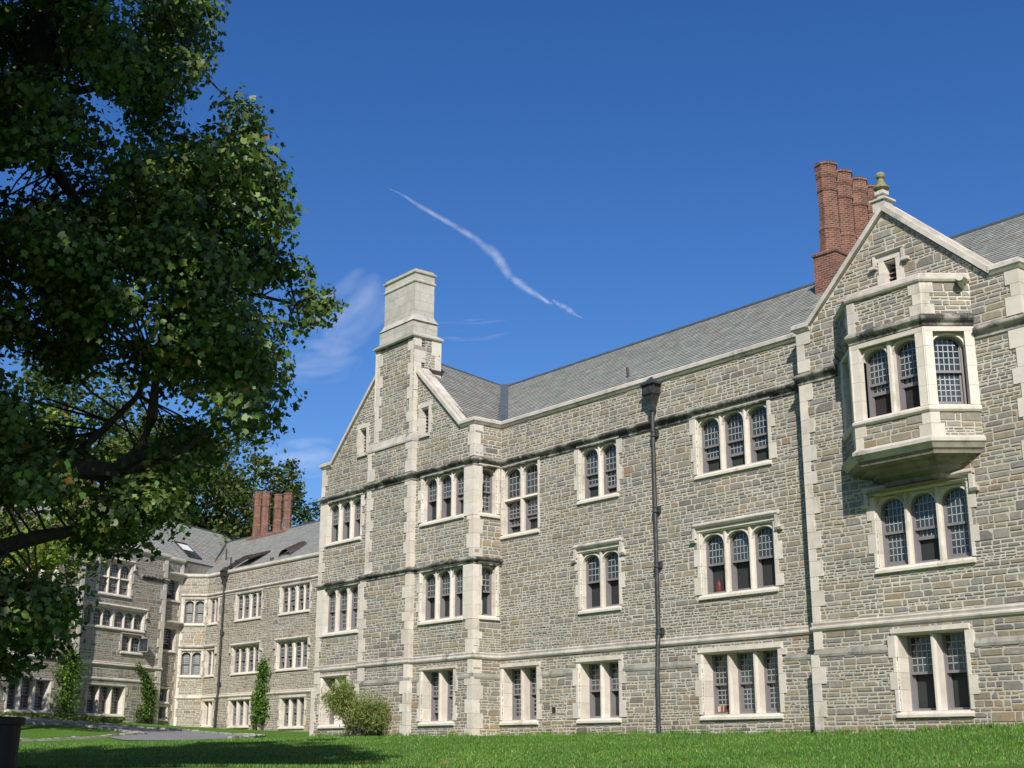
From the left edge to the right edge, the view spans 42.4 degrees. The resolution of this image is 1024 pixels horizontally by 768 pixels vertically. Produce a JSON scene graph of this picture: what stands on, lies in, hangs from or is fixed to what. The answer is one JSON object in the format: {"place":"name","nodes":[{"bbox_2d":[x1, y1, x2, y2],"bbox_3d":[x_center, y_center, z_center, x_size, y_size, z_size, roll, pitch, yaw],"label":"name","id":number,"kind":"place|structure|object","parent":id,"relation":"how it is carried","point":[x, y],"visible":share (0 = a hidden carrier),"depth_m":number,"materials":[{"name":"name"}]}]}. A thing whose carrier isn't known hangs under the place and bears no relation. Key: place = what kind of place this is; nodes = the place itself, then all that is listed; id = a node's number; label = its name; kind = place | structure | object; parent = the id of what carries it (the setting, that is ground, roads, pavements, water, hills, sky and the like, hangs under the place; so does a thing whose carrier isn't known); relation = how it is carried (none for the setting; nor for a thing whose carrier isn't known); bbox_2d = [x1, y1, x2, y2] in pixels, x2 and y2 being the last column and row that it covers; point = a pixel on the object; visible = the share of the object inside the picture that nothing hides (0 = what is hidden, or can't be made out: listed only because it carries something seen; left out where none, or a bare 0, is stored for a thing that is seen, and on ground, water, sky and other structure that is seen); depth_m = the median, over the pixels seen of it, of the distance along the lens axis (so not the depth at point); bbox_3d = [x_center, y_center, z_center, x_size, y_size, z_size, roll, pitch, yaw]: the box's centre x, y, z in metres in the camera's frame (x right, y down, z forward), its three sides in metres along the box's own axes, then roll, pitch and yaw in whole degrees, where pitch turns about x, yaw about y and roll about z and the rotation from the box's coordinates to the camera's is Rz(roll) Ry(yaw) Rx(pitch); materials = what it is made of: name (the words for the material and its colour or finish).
{"place":"outdoors","nodes":[
{"label":"outdoors","id":0,"kind":"place"},
{"bbox_2d":[26,719,243,739],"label":"driveway","id":1,"kind":"structure","parent":0,"point":[158,734],"depth_m":59.12,"materials":[{"name":"grey asphalt"}]},
{"bbox_2d":[0,0,1023,528],"label":"sky","id":2,"kind":"structure","parent":0,"point":[576,180],"materials":[{"name":"blue"}]},
{"bbox_2d":[16,718,1023,767],"bbox_3d":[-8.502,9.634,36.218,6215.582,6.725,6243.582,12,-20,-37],"label":"lawn","id":3,"kind":"structure","parent":0,"point":[44,731],"depth_m":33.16,"materials":[{"name":"green plant"}]},
{"bbox_2d":[0,716,25,767],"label":"litter bin","id":4,"kind":"object","parent":3,"relation":"on","point":[10,730],"visible":1,"depth_m":19.13,"materials":[{"name":"metal"}]},
{"bbox_2d":[0,401,124,584],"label":"green tree","id":5,"kind":"object","parent":3,"relation":"on","point":[7,528],"visible":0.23,"depth_m":56.23,"materials":[{"name":"green plant"}]},
{"bbox_2d":[0,711,124,722],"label":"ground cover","id":6,"kind":"object","parent":3,"relation":"on","point":[91,719],"visible":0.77,"depth_m":68.73,"materials":[{"name":"green plant"}]},
{"bbox_2d":[0,355,180,493],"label":"green tree","id":7,"kind":"object","parent":3,"relation":"on","point":[49,390],"visible":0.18,"depth_m":114.17,"materials":[{"name":"green plant"}]},
{"bbox_2d":[0,453,239,725],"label":"stone wing","id":8,"kind":"structure","parent":3,"relation":"on","point":[134,618],"depth_m":76.37,"materials":[{"name":"grey stone"}]},
{"bbox_2d":[3,676,53,713],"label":"window","id":9,"kind":"structure","parent":8,"relation":"in","point":[32,696],"depth_m":68.08,"materials":[{"name":"stone"}]},
{"bbox_2d":[17,548,59,580],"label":"window","id":10,"kind":"structure","parent":8,"relation":"in","point":[55,570],"depth_m":70.28,"materials":[{"name":"stone"}]},
{"bbox_2d":[49,649,90,716],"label":"climbing plant","id":11,"kind":"object","parent":8,"relation":"attached to","point":[67,696],"visible":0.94,"depth_m":70.07,"materials":[{"name":"green plant"}]},
{"bbox_2d":[83,682,127,716],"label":"window","id":12,"kind":"structure","parent":8,"relation":"in","point":[107,699],"depth_m":74.42,"materials":[{"name":"stone"}]},
{"bbox_2d":[82,599,148,633],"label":"window","id":13,"kind":"structure","parent":8,"relation":"in","point":[116,618],"depth_m":75.67,"materials":[{"name":"stone"}]},
{"bbox_2d":[95,554,136,598],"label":"window","id":14,"kind":"structure","parent":8,"relation":"in","point":[116,580],"depth_m":76.12,"materials":[{"name":"stone"}]},
{"bbox_2d":[119,632,143,655],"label":"window","id":15,"kind":"structure","parent":8,"relation":"in","point":[130,642],"depth_m":76.56,"materials":[{"name":"stone"}]},
{"bbox_2d":[133,661,161,723],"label":"climbing plant","id":16,"kind":"object","parent":8,"relation":"attached to","point":[148,712],"visible":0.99,"depth_m":76.95,"materials":[{"name":"green plant"}]},
{"bbox_2d":[158,704,168,721],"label":"window","id":17,"kind":"structure","parent":8,"relation":"in","point":[162,713],"depth_m":79.46,"materials":[{"name":"glass"}]},
{"bbox_2d":[159,687,169,703],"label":"window","id":18,"kind":"structure","parent":8,"relation":"in","point":[162,697],"depth_m":79.73,"materials":[{"name":"stone"}]},
{"bbox_2d":[163,628,177,652],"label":"window","id":19,"kind":"structure","parent":8,"relation":"in","point":[169,641],"depth_m":80.90,"materials":[{"name":"stone"}]},
{"bbox_2d":[166,580,180,602],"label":"window","id":20,"kind":"structure","parent":8,"relation":"in","point":[172,586],"depth_m":81.72,"materials":[{"name":"stone"}]},
{"bbox_2d":[5,715,265,740],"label":"kerb","id":21,"kind":"structure","parent":3,"relation":"on","point":[246,735],"depth_m":61.38,"materials":[{"name":"grey concrete"}]},
{"bbox_2d":[0,0,348,690],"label":"broadleaf tree","id":22,"kind":"object","parent":3,"relation":"on","point":[74,249],"visible":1,"depth_m":20.05,"materials":[{"name":"green plant"}]},
{"bbox_2d":[80,411,270,536],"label":"green tree","id":23,"kind":"object","parent":3,"relation":"on","point":[114,444],"visible":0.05,"depth_m":100.67,"materials":[{"name":"green plant"}]},
{"bbox_2d":[163,427,310,564],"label":"green tree","id":24,"kind":"object","parent":3,"relation":"on","point":[231,525],"visible":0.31,"depth_m":95.97,"materials":[{"name":"green plant"}]},
{"bbox_2d":[173,491,319,730],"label":"stone wing","id":25,"kind":"structure","parent":3,"relation":"on","point":[247,602],"depth_m":78.35,"materials":[{"name":"grey stone"}]},
{"bbox_2d":[177,649,203,677],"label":"window","id":26,"kind":"structure","parent":25,"relation":"in","point":[190,659],"depth_m":81.18,"materials":[{"name":"stone"}]},
{"bbox_2d":[181,598,206,625],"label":"window","id":27,"kind":"structure","parent":25,"relation":"in","point":[194,609],"depth_m":82.04,"materials":[{"name":"stone"}]},
{"bbox_2d":[200,699,213,727],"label":"window","id":28,"kind":"structure","parent":25,"relation":"in","point":[207,715],"depth_m":79.86,"materials":[{"name":"stone"}]},
{"bbox_2d":[203,648,215,677],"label":"window","id":29,"kind":"structure","parent":25,"relation":"in","point":[209,665],"depth_m":80.67,"materials":[{"name":"stone"}]},
{"bbox_2d":[206,597,219,625],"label":"window","id":30,"kind":"structure","parent":25,"relation":"in","point":[213,604],"depth_m":81.50,"materials":[{"name":"stone"}]},
{"bbox_2d":[226,697,250,728],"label":"window","id":31,"kind":"structure","parent":25,"relation":"in","point":[239,709],"depth_m":77.16,"materials":[{"name":"stone"}]},
{"bbox_2d":[228,640,261,675],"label":"window","id":32,"kind":"structure","parent":25,"relation":"in","point":[245,658],"depth_m":77.52,"materials":[{"name":"stone"}]},
{"bbox_2d":[233,589,263,622],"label":"window","id":33,"kind":"structure","parent":25,"relation":"in","point":[249,605],"depth_m":78.29,"materials":[{"name":"stone"}]},
{"bbox_2d":[248,657,273,729],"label":"climbing plant","id":34,"kind":"object","parent":25,"relation":"attached to","point":[258,700],"visible":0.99,"depth_m":74.88,"materials":[{"name":"green plant"}]},
{"bbox_2d":[272,635,310,671],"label":"window","id":35,"kind":"structure","parent":25,"relation":"in","point":[291,654],"depth_m":73.70,"materials":[{"name":"stone"}]},
{"bbox_2d":[277,694,306,729],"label":"window","id":36,"kind":"structure","parent":25,"relation":"in","point":[292,713],"depth_m":72.86,"materials":[{"name":"stone"}]},
{"bbox_2d":[278,581,311,615],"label":"window","id":37,"kind":"structure","parent":25,"relation":"in","point":[294,598],"depth_m":74.46,"materials":[{"name":"stone"}]},
{"bbox_2d":[240,450,306,531],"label":"green tree","id":38,"kind":"object","parent":3,"relation":"on","point":[291,463],"visible":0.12,"depth_m":112.41,"materials":[{"name":"green plant"}]},
{"bbox_2d":[292,498,320,524],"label":"green tree","id":39,"kind":"object","parent":3,"relation":"on","point":[304,514],"visible":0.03,"depth_m":108.73,"materials":[{"name":"green plant"}]},
{"bbox_2d":[315,671,392,736],"bbox_3d":[-5.441,11.649,47.924,3.505,2.533,2.025,-1,-16,4],"label":"feathery shrub","id":40,"kind":"object","parent":3,"relation":"on","point":[369,717],"visible":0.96,"depth_m":47.64,"materials":[{"name":"green plant"}]},
{"bbox_2d":[309,160,1023,736],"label":"college hall","id":41,"kind":"structure","parent":3,"relation":"on","point":[821,476],"depth_m":39.38,"materials":[{"name":"stone"}]},
{"bbox_2d":[316,673,349,728],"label":"window","id":42,"kind":"structure","parent":41,"relation":"in","point":[324,679],"depth_m":51.85,"materials":[{"name":"stone"}]},
{"bbox_2d":[322,581,359,636],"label":"window","id":43,"kind":"structure","parent":41,"relation":"in","point":[343,613],"depth_m":52.26,"materials":[{"name":"stone"}]},
{"bbox_2d":[325,492,364,546],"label":"window","id":44,"kind":"structure","parent":41,"relation":"in","point":[347,516],"depth_m":53.23,"materials":[{"name":"stone"}]},
{"bbox_2d":[356,422,369,457],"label":"louvred window","id":45,"kind":"structure","parent":41,"relation":"in","point":[363,438],"depth_m":53.05,"materials":[{"name":"stone"}]},
{"bbox_2d":[417,400,432,438],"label":"louvred window","id":46,"kind":"structure","parent":41,"relation":"in","point":[425,419],"depth_m":49.81,"materials":[{"name":"stone"}]},
{"bbox_2d":[416,665,457,725],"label":"window","id":47,"kind":"structure","parent":41,"relation":"in","point":[438,685],"depth_m":46.36,"materials":[{"name":"stone"}]},
{"bbox_2d":[416,562,462,625],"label":"window","id":48,"kind":"structure","parent":41,"relation":"in","point":[441,593],"depth_m":47.27,"materials":[{"name":"stone"}]},
{"bbox_2d":[417,464,464,526],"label":"window","id":49,"kind":"structure","parent":41,"relation":"in","point":[442,494],"depth_m":48.22,"materials":[{"name":"stone"}]},
{"bbox_2d":[478,462,499,518],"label":"window","id":50,"kind":"structure","parent":41,"relation":"in","point":[489,474],"depth_m":47.15,"materials":[{"name":"stone"}]},
{"bbox_2d":[478,561,499,620],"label":"window","id":51,"kind":"structure","parent":41,"relation":"in","point":[490,595],"depth_m":46.20,"materials":[{"name":"stone"}]},
{"bbox_2d":[500,456,539,539],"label":"window","id":52,"kind":"structure","parent":41,"relation":"in","point":[520,502],"depth_m":46.55,"materials":[{"name":"stone"}]},
{"bbox_2d":[499,661,541,725],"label":"window","id":53,"kind":"structure","parent":41,"relation":"in","point":[522,684],"depth_m":44.76,"materials":[{"name":"stone"}]},
{"bbox_2d":[574,435,622,504],"bbox_3d":[2.959,2.867,43.464,0.495,2.040,2.338,12,-20,-37],"label":"window","id":54,"kind":"structure","parent":41,"relation":"in","point":[598,463],"depth_m":43.54,"materials":[{"name":"stone"}]},
{"bbox_2d":[571,537,625,614],"bbox_3d":[2.925,6.211,42.519,0.555,2.290,2.510,12,-20,-37],"label":"window","id":55,"kind":"structure","parent":41,"relation":"in","point":[602,583],"depth_m":42.59,"materials":[{"name":"stone"}]},
{"bbox_2d":[572,655,625,723],"bbox_3d":[2.968,9.653,41.663,0.775,2.040,2.452,12,-20,-37],"label":"window","id":56,"kind":"structure","parent":41,"relation":"in","point":[600,697],"depth_m":41.79,"materials":[{"name":"stone"}]},
{"bbox_2d":[716,579,721,591],"bbox_3d":[6.080,5.907,38.810,0.180,0.370,0.171,12,-20,-37],"label":"bottle","id":57,"kind":"object","parent":41,"relation":"in","point":[718,587],"visible":1,"depth_m":38.74,"materials":[{"name":"red glass"}]},
{"bbox_2d":[718,705,726,711],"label":"books","id":58,"kind":"object","parent":41,"relation":"on","point":[723,708],"visible":1,"depth_m":37.90,"materials":[{"name":"paper"}]},
{"bbox_2d":[689,396,776,479],"bbox_3d":[6.614,1.645,39.070,0.495,2.040,3.330,12,-20,-37],"label":"window","id":59,"kind":"structure","parent":41,"relation":"in","point":[738,437],"depth_m":39.21,"materials":[{"name":"stone"}]},
{"bbox_2d":[689,509,783,600],"bbox_3d":[6.580,4.989,38.125,0.555,2.290,3.500,12,-20,-37],"label":"window","id":60,"kind":"structure","parent":41,"relation":"in","point":[742,558],"depth_m":38.24,"materials":[{"name":"stone"}]},
{"bbox_2d":[695,642,787,720],"bbox_3d":[6.636,8.427,37.254,0.775,2.040,3.398,12,-20,-37],"label":"window","id":61,"kind":"structure","parent":41,"relation":"in","point":[744,679],"depth_m":37.44,"materials":[{"name":"stone"}]},
{"bbox_2d":[868,244,909,285],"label":"louvred window","id":62,"kind":"structure","parent":41,"relation":"in","point":[892,270],"depth_m":35.04,"materials":[{"name":"stone"}]},
{"bbox_2d":[860,467,979,574],"bbox_3d":[10.280,3.479,32.923,0.555,2.290,3.380,12,-20,-37],"label":"window","id":63,"kind":"structure","parent":41,"relation":"in","point":[928,525],"depth_m":33.01,"materials":[{"name":"stone"}]},
{"bbox_2d":[887,623,979,717],"bbox_3d":[10.375,6.975,32.002,0.795,2.160,2.425,12,-20,-37],"label":"window","id":64,"kind":"structure","parent":41,"relation":"in","point":[932,671],"depth_m":32.10,"materials":[{"name":"stone"}]}
]}

